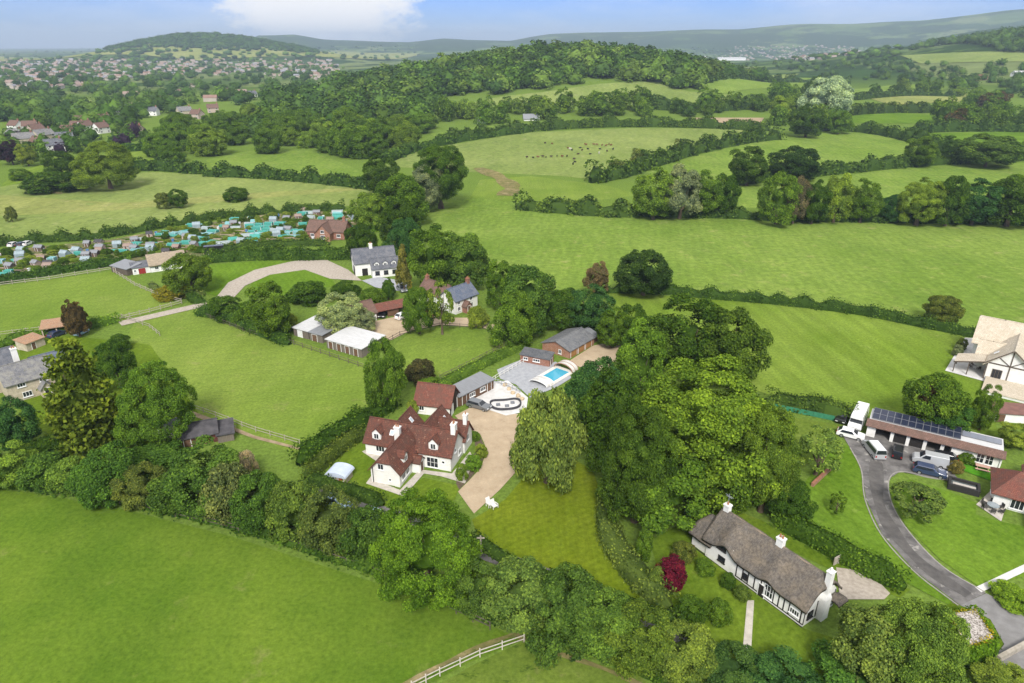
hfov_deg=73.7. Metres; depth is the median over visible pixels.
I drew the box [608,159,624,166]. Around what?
hedgerow tree
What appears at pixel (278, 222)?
net cage
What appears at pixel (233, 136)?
broadleaf tree
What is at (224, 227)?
allotment shed
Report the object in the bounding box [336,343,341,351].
door
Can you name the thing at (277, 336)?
hedge
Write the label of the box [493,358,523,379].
rail fence
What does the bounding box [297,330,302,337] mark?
door
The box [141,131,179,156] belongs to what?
broadleaf tree
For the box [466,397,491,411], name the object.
saloon car
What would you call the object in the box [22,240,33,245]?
hatchback
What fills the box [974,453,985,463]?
window
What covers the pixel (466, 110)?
hedgerow tree
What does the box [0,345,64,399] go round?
stone house
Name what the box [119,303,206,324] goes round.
drive
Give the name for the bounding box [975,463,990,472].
picnic bench
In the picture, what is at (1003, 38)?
woodland
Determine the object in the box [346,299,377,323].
bungalow
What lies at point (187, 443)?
door
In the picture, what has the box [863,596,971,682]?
broadleaf tree
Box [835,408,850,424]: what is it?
pickup
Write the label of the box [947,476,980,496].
raised pond
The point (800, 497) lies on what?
broadleaf tree
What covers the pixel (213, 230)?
net cage
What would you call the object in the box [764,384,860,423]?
hedge
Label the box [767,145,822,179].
broadleaf tree
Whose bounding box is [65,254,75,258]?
plot bush
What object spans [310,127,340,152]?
broadleaf tree
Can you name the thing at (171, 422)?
shed
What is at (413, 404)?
shrub
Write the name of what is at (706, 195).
broadleaf tree
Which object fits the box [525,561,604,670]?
hedgerow bush
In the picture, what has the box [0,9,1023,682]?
ground
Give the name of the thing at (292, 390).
field
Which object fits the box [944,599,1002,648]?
lawn
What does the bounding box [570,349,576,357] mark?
door
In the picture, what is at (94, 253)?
allotment shed
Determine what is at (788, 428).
broadleaf tree
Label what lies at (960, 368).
patio
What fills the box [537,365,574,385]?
swimming pool
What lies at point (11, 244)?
hatchback
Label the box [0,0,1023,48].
sky
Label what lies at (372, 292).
shrub
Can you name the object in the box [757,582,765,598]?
door
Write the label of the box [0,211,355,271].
allotment soil
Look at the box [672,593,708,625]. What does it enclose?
shrub
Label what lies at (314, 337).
door
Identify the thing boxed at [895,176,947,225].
broadleaf tree
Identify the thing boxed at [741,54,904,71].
woodland
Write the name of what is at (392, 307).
carport
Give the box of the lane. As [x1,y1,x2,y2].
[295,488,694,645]
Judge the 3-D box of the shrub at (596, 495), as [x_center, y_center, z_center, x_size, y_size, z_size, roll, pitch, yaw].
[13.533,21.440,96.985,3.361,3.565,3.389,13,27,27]
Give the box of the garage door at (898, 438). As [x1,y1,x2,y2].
[893,433,906,443]
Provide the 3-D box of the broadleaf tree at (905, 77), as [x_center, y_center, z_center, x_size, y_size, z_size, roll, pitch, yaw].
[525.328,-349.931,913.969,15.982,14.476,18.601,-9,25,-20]
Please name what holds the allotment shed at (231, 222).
on the ground at (278, 461)
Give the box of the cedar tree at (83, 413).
[36,337,137,463]
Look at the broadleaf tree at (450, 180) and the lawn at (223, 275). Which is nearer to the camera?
the lawn at (223, 275)
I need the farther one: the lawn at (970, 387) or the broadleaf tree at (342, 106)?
the broadleaf tree at (342, 106)
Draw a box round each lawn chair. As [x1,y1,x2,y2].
[485,496,489,507]
[490,498,497,509]
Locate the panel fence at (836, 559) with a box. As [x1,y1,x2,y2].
[833,555,839,565]
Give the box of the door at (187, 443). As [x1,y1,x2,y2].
[183,439,191,447]
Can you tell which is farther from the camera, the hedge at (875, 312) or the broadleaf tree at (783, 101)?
the broadleaf tree at (783, 101)
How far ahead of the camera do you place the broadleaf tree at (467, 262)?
175.06 m
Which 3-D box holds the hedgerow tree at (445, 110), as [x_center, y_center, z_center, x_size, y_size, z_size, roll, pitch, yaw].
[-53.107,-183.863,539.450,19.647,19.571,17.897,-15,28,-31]
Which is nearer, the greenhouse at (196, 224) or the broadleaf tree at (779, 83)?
the greenhouse at (196, 224)
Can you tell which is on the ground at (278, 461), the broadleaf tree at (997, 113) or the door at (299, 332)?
the broadleaf tree at (997, 113)
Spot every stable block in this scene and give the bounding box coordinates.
[291,316,327,338]
[308,321,341,342]
[325,326,385,357]
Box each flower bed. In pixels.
[456,437,483,488]
[941,604,1001,669]
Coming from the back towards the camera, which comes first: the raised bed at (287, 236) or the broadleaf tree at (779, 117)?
the broadleaf tree at (779, 117)
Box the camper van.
[912,450,949,468]
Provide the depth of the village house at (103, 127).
499.91 m
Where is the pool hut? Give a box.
[519,347,554,366]
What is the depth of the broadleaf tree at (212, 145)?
395.55 m
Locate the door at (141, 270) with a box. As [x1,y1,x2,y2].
[138,267,146,273]
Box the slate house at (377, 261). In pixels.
[350,242,398,277]
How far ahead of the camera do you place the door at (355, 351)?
142.97 m
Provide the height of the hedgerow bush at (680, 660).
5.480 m
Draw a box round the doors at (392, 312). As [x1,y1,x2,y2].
[388,309,397,316]
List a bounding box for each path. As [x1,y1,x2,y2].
[194,412,299,448]
[403,633,525,682]
[474,167,519,195]
[512,633,641,682]
[743,600,753,647]
[977,565,1023,591]
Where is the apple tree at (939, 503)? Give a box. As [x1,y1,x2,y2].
[889,481,947,523]
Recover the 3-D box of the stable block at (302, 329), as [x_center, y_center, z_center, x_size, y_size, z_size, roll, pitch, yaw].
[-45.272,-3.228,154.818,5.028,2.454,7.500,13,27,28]
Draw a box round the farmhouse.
[419,273,478,314]
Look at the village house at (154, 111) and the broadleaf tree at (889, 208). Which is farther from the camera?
the village house at (154, 111)
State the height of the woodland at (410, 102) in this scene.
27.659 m
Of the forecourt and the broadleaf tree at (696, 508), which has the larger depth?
the forecourt
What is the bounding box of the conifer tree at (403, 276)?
[395,244,412,288]
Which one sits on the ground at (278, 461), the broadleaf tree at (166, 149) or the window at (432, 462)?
the broadleaf tree at (166, 149)
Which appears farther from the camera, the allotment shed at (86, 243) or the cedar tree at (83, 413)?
the allotment shed at (86, 243)
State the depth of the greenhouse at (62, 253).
209.35 m
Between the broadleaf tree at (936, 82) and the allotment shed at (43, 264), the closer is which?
the allotment shed at (43, 264)
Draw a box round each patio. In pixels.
[362,450,471,495]
[497,360,570,396]
[945,338,984,380]
[976,492,1004,520]
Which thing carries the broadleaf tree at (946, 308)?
on the field at (911, 269)
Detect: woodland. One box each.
[0,55,337,80]
[0,60,354,126]
[0,121,149,161]
[1,41,418,62]
[103,31,320,52]
[239,85,438,137]
[253,77,350,109]
[328,39,769,98]
[659,44,904,58]
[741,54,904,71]
[793,58,1023,96]
[908,25,1023,51]
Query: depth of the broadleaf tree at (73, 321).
149.93 m
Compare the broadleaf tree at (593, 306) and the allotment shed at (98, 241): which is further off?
the allotment shed at (98, 241)
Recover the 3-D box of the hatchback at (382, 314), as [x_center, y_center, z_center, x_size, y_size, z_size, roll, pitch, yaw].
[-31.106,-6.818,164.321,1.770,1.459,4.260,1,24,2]
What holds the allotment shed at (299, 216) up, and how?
on the ground at (278, 461)
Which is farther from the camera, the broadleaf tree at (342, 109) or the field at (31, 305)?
the broadleaf tree at (342, 109)
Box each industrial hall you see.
[522,114,539,120]
[717,57,745,59]
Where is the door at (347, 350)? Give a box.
[344,345,349,353]
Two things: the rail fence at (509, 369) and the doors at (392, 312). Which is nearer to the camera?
the rail fence at (509, 369)
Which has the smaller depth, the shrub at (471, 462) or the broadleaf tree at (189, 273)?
the shrub at (471, 462)
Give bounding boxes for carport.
[39,317,63,335]
[374,298,403,318]
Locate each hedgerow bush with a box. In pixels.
[0,439,38,489]
[13,450,62,494]
[43,455,82,496]
[64,440,143,509]
[109,460,167,510]
[145,472,195,516]
[160,434,238,517]
[197,460,256,525]
[228,469,297,535]
[263,479,329,551]
[297,483,359,557]
[335,503,385,568]
[476,555,564,634]
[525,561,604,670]
[562,585,642,665]
[601,597,675,680]
[652,618,718,682]
[692,639,766,682]
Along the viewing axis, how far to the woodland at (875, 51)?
1620.46 m
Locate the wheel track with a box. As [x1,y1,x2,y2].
[869,460,970,596]
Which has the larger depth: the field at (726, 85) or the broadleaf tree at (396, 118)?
the field at (726, 85)
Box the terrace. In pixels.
[476,381,527,414]
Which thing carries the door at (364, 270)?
in the slate house at (377, 261)
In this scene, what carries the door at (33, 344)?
in the garden outhouse
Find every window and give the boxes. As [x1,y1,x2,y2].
[17,383,25,388]
[22,390,32,397]
[375,446,384,452]
[377,463,383,470]
[402,472,406,481]
[426,456,438,468]
[716,546,725,553]
[717,554,724,564]
[741,572,747,581]
[762,583,773,601]
[788,606,799,619]
[806,609,813,620]
[866,441,875,452]
[876,451,886,454]
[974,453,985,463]
[983,456,994,466]
[990,369,1002,378]
[1008,499,1023,511]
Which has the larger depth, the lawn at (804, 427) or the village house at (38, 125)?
the village house at (38, 125)
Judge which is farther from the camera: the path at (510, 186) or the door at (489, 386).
the path at (510, 186)
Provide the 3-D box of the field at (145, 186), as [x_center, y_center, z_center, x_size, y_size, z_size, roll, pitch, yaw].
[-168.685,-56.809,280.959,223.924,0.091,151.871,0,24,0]
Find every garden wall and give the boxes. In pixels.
[811,468,830,486]
[996,641,1023,660]
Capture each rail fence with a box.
[0,267,110,284]
[1,317,117,333]
[38,485,490,629]
[113,269,181,300]
[118,300,181,317]
[121,314,159,334]
[196,406,299,444]
[207,314,367,366]
[387,323,487,339]
[411,634,524,682]
[439,339,511,377]
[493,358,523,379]
[493,379,519,390]
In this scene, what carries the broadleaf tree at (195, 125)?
on the ground at (278, 461)
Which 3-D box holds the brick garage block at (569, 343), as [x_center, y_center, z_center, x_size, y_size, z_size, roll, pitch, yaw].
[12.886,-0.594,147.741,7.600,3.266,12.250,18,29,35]
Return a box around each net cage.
[2,269,13,271]
[46,256,57,260]
[166,242,180,245]
[180,240,190,244]
[206,229,219,232]
[251,225,263,229]
[263,222,273,225]
[273,221,285,225]
[297,211,307,215]
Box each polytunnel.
[201,226,211,229]
[216,240,229,244]
[241,232,253,236]
[249,234,260,237]
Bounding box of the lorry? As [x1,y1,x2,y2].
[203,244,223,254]
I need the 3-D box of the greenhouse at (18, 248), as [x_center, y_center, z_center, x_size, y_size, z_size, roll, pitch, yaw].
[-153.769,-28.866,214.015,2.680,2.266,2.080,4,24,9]
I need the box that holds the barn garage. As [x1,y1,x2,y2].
[413,381,459,415]
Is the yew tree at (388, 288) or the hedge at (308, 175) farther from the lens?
the hedge at (308, 175)
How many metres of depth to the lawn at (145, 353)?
141.66 m
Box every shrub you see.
[7,168,31,180]
[15,434,70,462]
[17,171,79,193]
[107,333,131,350]
[122,439,184,479]
[151,285,189,301]
[207,295,242,322]
[222,187,249,202]
[231,300,262,328]
[237,449,259,470]
[282,313,298,330]
[284,280,327,306]
[330,279,362,300]
[358,287,386,303]
[404,358,435,386]
[406,399,419,412]
[416,376,438,385]
[455,463,468,480]
[465,454,481,472]
[467,305,489,328]
[472,431,480,441]
[475,443,487,458]
[501,320,516,341]
[595,484,616,503]
[635,526,653,563]
[647,565,664,582]
[654,553,687,591]
[671,540,697,564]
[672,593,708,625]
[695,556,715,577]
[706,597,733,627]
[719,572,736,590]
[732,584,752,602]
[947,460,965,473]
[951,344,963,354]
[956,337,968,349]
[957,452,976,464]
[987,579,1023,614]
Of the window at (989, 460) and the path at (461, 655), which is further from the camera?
the window at (989, 460)
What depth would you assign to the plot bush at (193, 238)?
225.11 m
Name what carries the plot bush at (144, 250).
on the allotment soil
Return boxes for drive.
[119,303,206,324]
[218,260,361,297]
[843,435,984,604]
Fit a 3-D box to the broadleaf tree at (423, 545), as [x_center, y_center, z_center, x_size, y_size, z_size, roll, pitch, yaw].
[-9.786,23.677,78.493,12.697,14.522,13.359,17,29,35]
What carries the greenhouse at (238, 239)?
on the allotment soil
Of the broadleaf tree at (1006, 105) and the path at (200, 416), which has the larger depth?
the broadleaf tree at (1006, 105)
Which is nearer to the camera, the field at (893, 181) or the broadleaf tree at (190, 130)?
the field at (893, 181)
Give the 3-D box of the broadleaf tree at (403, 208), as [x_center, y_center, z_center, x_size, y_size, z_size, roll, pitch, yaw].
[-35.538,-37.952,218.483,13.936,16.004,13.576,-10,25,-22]
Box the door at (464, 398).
[462,394,466,404]
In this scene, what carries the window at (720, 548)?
in the thatched cottage
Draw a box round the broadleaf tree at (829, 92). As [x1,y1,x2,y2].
[797,75,854,111]
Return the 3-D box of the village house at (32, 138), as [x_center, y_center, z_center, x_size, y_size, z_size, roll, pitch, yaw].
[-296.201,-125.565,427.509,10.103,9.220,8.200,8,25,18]
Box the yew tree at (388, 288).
[382,277,395,299]
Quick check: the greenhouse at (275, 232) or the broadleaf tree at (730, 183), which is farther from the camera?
the broadleaf tree at (730, 183)
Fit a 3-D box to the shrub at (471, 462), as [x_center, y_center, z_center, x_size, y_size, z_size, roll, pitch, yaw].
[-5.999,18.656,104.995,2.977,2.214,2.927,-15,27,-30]
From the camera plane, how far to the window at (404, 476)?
101.55 m
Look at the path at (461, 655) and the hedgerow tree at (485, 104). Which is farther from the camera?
the hedgerow tree at (485, 104)
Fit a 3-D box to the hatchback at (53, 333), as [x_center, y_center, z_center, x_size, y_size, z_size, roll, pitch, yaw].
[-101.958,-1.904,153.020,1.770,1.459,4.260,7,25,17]
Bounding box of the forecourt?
[362,277,406,290]
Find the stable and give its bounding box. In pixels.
[173,417,234,448]
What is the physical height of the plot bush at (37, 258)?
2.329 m
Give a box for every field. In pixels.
[0,42,419,60]
[0,151,157,186]
[0,172,375,246]
[0,188,362,215]
[0,271,175,340]
[0,488,519,682]
[128,309,379,454]
[206,151,363,176]
[385,128,747,178]
[427,198,1023,327]
[431,124,529,136]
[433,82,738,110]
[443,642,645,682]
[470,176,634,201]
[609,293,983,413]
[645,133,916,180]
[697,118,763,122]
[705,78,847,92]
[738,163,1023,207]
[840,84,948,94]
[845,113,935,123]
[872,94,982,103]
[900,51,1023,62]
[930,132,1023,144]
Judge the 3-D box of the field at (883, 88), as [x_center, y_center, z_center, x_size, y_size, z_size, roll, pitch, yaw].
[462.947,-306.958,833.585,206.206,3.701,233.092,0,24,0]
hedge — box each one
[0,198,344,246]
[0,253,131,283]
[0,327,67,347]
[0,475,693,682]
[86,156,206,174]
[87,312,121,329]
[119,143,152,151]
[147,281,205,297]
[182,283,205,303]
[190,299,294,346]
[201,160,375,190]
[202,243,349,263]
[204,235,330,249]
[287,391,402,466]
[298,423,366,477]
[301,468,386,506]
[363,219,383,231]
[380,123,533,162]
[433,337,532,384]
[437,117,551,139]
[471,528,680,621]
[511,188,642,217]
[529,112,771,131]
[583,125,786,183]
[593,493,680,609]
[601,281,976,337]
[640,203,1023,225]
[649,92,802,111]
[705,72,851,83]
[737,146,1023,184]
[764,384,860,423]
[765,507,913,594]
[789,117,952,154]
[799,100,956,115]
[852,88,960,100]
[912,117,1023,132]
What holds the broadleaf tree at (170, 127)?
on the ground at (278, 461)
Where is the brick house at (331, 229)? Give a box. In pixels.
[305,217,351,241]
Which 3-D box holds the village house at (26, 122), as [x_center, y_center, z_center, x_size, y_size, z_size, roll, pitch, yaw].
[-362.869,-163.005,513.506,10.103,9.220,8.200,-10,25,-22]
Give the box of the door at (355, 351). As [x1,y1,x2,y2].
[353,348,357,356]
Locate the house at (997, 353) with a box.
[952,315,1023,402]
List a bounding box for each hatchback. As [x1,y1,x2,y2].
[6,241,16,246]
[14,241,22,246]
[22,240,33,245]
[46,329,66,337]
[73,329,89,335]
[377,311,387,317]
[394,312,401,319]
[396,284,407,292]
[836,426,865,440]
[929,450,958,463]
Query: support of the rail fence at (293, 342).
on the field at (292, 390)
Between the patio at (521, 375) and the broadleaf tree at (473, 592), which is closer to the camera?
the broadleaf tree at (473, 592)
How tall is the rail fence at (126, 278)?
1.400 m
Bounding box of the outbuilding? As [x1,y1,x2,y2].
[453,371,494,406]
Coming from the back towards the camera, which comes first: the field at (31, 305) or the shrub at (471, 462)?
the field at (31, 305)
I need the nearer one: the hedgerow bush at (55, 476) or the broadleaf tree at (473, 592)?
the broadleaf tree at (473, 592)
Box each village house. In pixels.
[4,127,21,132]
[6,119,21,128]
[10,130,34,143]
[21,119,36,126]
[26,121,44,129]
[28,134,42,141]
[32,126,54,138]
[42,135,65,150]
[54,129,74,136]
[59,123,76,134]
[77,118,92,129]
[92,119,110,133]
[129,123,146,136]
[147,105,159,115]
[175,104,191,113]
[189,108,204,118]
[206,102,218,112]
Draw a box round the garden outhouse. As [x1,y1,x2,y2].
[12,332,45,351]
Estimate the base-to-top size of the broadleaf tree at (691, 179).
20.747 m
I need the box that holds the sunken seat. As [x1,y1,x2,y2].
[490,397,520,410]
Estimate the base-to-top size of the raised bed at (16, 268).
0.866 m
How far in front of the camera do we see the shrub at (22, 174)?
326.53 m
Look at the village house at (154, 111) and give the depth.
618.08 m
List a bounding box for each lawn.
[20,335,201,447]
[190,260,296,295]
[250,270,334,295]
[328,442,458,509]
[394,328,509,375]
[472,461,650,604]
[652,526,837,682]
[736,512,909,596]
[777,415,839,468]
[793,444,952,603]
[889,480,1023,585]
[909,372,999,437]
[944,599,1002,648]
[962,461,1000,480]
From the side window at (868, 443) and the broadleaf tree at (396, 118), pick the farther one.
the broadleaf tree at (396, 118)
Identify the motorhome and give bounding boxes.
[847,401,869,430]
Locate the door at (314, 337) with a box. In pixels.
[312,334,317,341]
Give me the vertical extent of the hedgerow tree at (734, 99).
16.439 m
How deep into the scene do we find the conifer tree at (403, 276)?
176.77 m
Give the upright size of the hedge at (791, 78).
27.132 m
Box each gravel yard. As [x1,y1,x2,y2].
[364,317,493,339]
[455,407,520,512]
[570,344,619,370]
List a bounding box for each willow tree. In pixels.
[314,291,364,334]
[350,307,376,329]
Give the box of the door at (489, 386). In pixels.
[487,381,491,391]
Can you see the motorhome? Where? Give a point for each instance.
(858, 418)
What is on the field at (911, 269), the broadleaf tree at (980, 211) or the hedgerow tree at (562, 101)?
the broadleaf tree at (980, 211)
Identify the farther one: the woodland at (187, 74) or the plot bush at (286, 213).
the woodland at (187, 74)
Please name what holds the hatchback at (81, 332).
on the ground at (278, 461)
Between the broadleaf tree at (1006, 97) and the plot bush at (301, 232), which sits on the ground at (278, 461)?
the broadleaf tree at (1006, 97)
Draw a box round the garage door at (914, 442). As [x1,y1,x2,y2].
[909,437,922,447]
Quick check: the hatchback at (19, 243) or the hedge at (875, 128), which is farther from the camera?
the hedge at (875, 128)
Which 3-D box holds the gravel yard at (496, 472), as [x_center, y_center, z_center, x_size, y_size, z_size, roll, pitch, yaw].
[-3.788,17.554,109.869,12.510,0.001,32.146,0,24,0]
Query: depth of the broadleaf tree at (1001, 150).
353.99 m
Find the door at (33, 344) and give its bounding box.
[31,341,36,349]
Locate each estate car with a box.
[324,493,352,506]
[913,461,947,478]
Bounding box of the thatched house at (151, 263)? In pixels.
[129,250,186,274]
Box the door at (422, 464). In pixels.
[420,459,423,471]
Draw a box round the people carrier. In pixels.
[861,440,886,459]
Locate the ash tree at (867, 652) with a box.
[829,602,931,682]
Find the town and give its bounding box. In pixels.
[0,44,860,81]
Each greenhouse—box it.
[14,250,24,256]
[15,246,27,250]
[58,249,70,256]
[70,246,82,253]
[79,256,91,260]
[112,240,121,247]
[145,244,155,250]
[187,234,198,240]
[192,221,200,227]
[236,237,244,242]
[269,216,277,221]
[272,229,280,235]
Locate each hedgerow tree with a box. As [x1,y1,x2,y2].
[432,96,457,121]
[454,98,478,119]
[473,107,494,124]
[477,95,495,116]
[491,103,510,123]
[498,96,512,112]
[510,96,525,113]
[522,94,541,113]
[531,95,554,119]
[538,95,555,107]
[546,105,558,117]
[554,86,576,113]
[606,156,622,163]
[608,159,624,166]
[630,148,642,160]
[669,97,686,113]
[680,101,696,116]
[695,87,712,101]
[696,95,715,113]
[701,103,713,115]
[706,88,724,101]
[711,99,726,112]
[724,91,743,110]
[741,126,760,134]
[751,94,769,111]
[759,93,772,110]
[939,135,962,156]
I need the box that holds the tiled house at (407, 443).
[362,404,473,486]
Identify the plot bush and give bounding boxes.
[0,248,12,254]
[0,255,12,258]
[2,250,13,256]
[16,259,28,266]
[25,255,36,259]
[29,257,44,261]
[46,250,59,255]
[56,244,67,248]
[56,258,69,263]
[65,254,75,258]
[67,258,79,262]
[100,248,113,253]
[114,249,119,255]
[126,252,136,257]
[133,248,146,253]
[137,251,145,256]
[141,236,148,241]
[148,236,156,241]
[155,243,163,248]
[161,233,169,238]
[163,239,170,244]
[175,226,188,230]
[187,244,197,250]
[188,228,198,232]
[190,236,197,240]
[191,231,200,235]
[200,237,209,240]
[259,233,269,238]
[281,211,290,216]
[282,217,290,221]
[284,221,295,225]
[296,224,306,229]
[296,230,305,234]
[302,216,309,221]
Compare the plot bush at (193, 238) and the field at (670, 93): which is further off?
the field at (670, 93)
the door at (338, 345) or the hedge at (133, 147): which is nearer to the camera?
the door at (338, 345)
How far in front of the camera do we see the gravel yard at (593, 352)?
143.92 m
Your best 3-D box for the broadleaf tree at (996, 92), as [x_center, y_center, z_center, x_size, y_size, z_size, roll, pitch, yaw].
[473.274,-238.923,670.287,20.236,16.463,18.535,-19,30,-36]
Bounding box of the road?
[961,593,1023,678]
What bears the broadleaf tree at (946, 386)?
on the ground at (278, 461)
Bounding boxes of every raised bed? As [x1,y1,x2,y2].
[9,267,24,269]
[220,232,232,234]
[282,235,293,237]
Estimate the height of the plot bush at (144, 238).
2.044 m
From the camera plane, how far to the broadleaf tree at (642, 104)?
548.60 m
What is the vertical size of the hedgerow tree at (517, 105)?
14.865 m
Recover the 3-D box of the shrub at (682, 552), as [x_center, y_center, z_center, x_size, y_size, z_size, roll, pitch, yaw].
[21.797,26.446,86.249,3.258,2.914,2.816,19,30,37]
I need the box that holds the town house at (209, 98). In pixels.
[203,95,217,101]
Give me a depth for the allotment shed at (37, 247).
215.46 m
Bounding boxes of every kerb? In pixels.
[850,447,957,605]
[888,471,984,592]
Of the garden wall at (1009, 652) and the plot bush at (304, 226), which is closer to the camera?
the garden wall at (1009, 652)
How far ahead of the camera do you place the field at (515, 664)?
71.12 m
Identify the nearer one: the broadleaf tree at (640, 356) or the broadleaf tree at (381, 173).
the broadleaf tree at (640, 356)
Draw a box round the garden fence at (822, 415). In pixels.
[767,402,835,420]
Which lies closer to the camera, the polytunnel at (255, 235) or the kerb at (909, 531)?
the kerb at (909, 531)
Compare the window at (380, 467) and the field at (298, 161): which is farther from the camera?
the field at (298, 161)
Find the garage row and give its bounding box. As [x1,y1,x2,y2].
[866,407,1006,467]
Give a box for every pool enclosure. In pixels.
[529,375,553,387]
[554,359,577,371]
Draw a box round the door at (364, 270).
[362,268,368,275]
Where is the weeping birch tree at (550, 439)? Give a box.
[508,386,588,493]
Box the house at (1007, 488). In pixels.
[990,464,1023,513]
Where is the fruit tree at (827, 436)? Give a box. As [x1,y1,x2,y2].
[797,424,844,475]
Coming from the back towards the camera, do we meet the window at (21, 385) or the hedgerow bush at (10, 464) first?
the window at (21, 385)
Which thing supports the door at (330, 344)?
in the stable block at (353, 340)
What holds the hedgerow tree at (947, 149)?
on the ground at (278, 461)
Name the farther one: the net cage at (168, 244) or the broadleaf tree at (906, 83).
the broadleaf tree at (906, 83)
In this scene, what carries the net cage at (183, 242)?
on the allotment soil
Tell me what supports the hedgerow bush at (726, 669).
on the ground at (278, 461)
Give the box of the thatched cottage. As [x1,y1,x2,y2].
[688,494,848,627]
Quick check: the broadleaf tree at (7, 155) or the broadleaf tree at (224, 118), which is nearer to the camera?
the broadleaf tree at (7, 155)
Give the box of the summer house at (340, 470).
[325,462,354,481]
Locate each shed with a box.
[3,262,15,268]
[13,257,24,264]
[29,259,40,265]
[32,244,44,250]
[41,262,51,267]
[80,251,91,256]
[82,240,90,246]
[90,249,99,256]
[93,239,104,243]
[93,243,105,248]
[109,259,140,275]
[122,243,132,248]
[129,244,139,248]
[130,236,138,241]
[145,231,152,236]
[158,417,180,437]
[161,248,170,252]
[171,243,181,248]
[189,241,198,245]
[222,224,229,230]
[229,220,237,224]
[284,226,292,229]
[294,213,301,218]
[312,210,320,214]
[992,402,1023,423]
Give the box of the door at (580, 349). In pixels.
[578,344,584,353]
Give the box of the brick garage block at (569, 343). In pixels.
[541,327,597,358]
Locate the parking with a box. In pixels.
[836,567,889,598]
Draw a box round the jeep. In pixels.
[891,444,903,459]
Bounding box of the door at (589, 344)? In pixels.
[585,340,591,349]
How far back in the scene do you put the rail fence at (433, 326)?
156.13 m
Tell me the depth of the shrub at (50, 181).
297.91 m
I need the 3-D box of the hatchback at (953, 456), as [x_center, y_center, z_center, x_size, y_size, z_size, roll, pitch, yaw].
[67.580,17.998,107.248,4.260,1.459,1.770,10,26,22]
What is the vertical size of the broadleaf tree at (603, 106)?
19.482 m
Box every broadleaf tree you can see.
[0,139,21,164]
[0,395,41,450]
[3,206,17,221]
[13,143,36,165]
[40,150,77,173]
[60,299,92,336]
[68,140,140,188]
[92,339,137,389]
[110,360,198,447]
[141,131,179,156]
[152,121,187,150]
[153,192,171,208]
[156,140,186,161]
[159,114,192,126]
[160,252,212,295]
[164,111,195,121]
[167,189,188,207]
[186,123,212,152]
[186,124,217,141]
[187,117,201,124]
[187,125,227,156]
[201,113,214,126]
[211,111,241,131]
[218,120,249,145]
[234,119,250,134]
[236,113,249,123]
[239,103,262,116]
[244,280,290,336]
[251,121,283,153]
[262,112,300,141]
[278,126,300,144]
[281,111,304,132]
[288,112,309,130]
[294,130,319,148]
[303,112,323,131]
[309,117,332,139]
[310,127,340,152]
[325,122,363,155]
[330,109,357,127]
[331,107,355,119]
[332,105,357,117]
[338,126,375,158]
[344,223,378,258]
[346,117,366,126]
[346,192,392,228]
[360,154,399,193]
[363,135,389,157]
[363,336,407,408]
[364,118,373,126]
[367,117,398,146]
[367,122,395,146]
[367,486,484,612]
[375,173,429,222]
[379,197,422,241]
[381,217,422,256]
[385,113,409,135]
[388,121,422,148]
[398,115,415,128]
[401,286,437,333]
[406,223,460,283]
[407,112,432,132]
[412,144,468,208]
[412,163,443,211]
[418,113,438,127]
[425,281,454,334]
[442,232,489,286]
[447,555,506,620]
[485,259,510,306]
[486,290,536,346]
[504,263,556,334]
[538,287,582,328]
[562,356,620,424]
[567,283,615,330]
[576,95,598,116]
[577,366,643,472]
[582,261,608,292]
[585,90,603,113]
[592,92,615,116]
[595,306,629,347]
[596,395,678,523]
[609,87,631,108]
[609,93,628,115]
[612,249,672,295]
[613,303,651,345]
[613,316,666,395]
[617,439,714,535]
[626,84,648,110]
[631,166,681,219]
[635,96,653,115]
[636,353,787,509]
[644,89,653,108]
[649,293,736,379]
[659,163,702,218]
[688,169,725,212]
[689,448,766,513]
[692,306,773,388]
[710,172,741,212]
[728,146,768,185]
[737,645,824,682]
[740,401,801,512]
[756,170,803,224]
[765,475,818,520]
[767,85,779,96]
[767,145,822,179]
[768,104,788,125]
[769,79,783,89]
[769,95,795,122]
[776,83,792,96]
[782,175,812,223]
[784,93,796,103]
[787,103,826,137]
[789,84,801,95]
[797,75,854,111]
[799,104,827,120]
[800,80,814,93]
[800,179,833,223]
[806,638,900,682]
[821,105,843,116]
[821,172,856,222]
[825,110,855,133]
[829,491,847,513]
[847,177,884,222]
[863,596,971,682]
[869,83,882,91]
[878,194,903,221]
[889,83,905,90]
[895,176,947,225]
[896,73,906,80]
[897,74,911,83]
[897,77,912,89]
[901,372,972,427]
[903,135,940,166]
[913,384,937,418]
[915,74,930,87]
[922,295,965,321]
[928,84,941,92]
[928,399,976,431]
[930,79,944,89]
[930,95,960,123]
[932,175,970,225]
[944,108,967,121]
[946,77,963,88]
[946,177,1007,224]
[951,133,1023,166]
[953,86,967,95]
[958,92,981,107]
[958,102,987,123]
[968,87,987,100]
[969,656,1023,682]
[971,384,1003,430]
[976,92,999,106]
[978,105,1012,125]
[979,95,1003,111]
[985,90,1003,97]
[985,174,1023,226]
[995,101,1021,120]
[997,421,1023,449]
[999,91,1013,100]
[1010,113,1023,124]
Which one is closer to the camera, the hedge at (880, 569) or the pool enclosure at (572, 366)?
the hedge at (880, 569)
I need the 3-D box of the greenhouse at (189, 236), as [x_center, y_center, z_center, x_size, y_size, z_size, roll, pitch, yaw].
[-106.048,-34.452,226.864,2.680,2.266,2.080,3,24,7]
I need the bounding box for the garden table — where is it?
[987,501,999,507]
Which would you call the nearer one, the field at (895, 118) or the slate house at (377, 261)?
the slate house at (377, 261)
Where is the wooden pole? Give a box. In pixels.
[477,535,484,555]
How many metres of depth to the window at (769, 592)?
79.53 m
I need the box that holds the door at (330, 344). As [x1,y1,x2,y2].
[328,341,332,348]

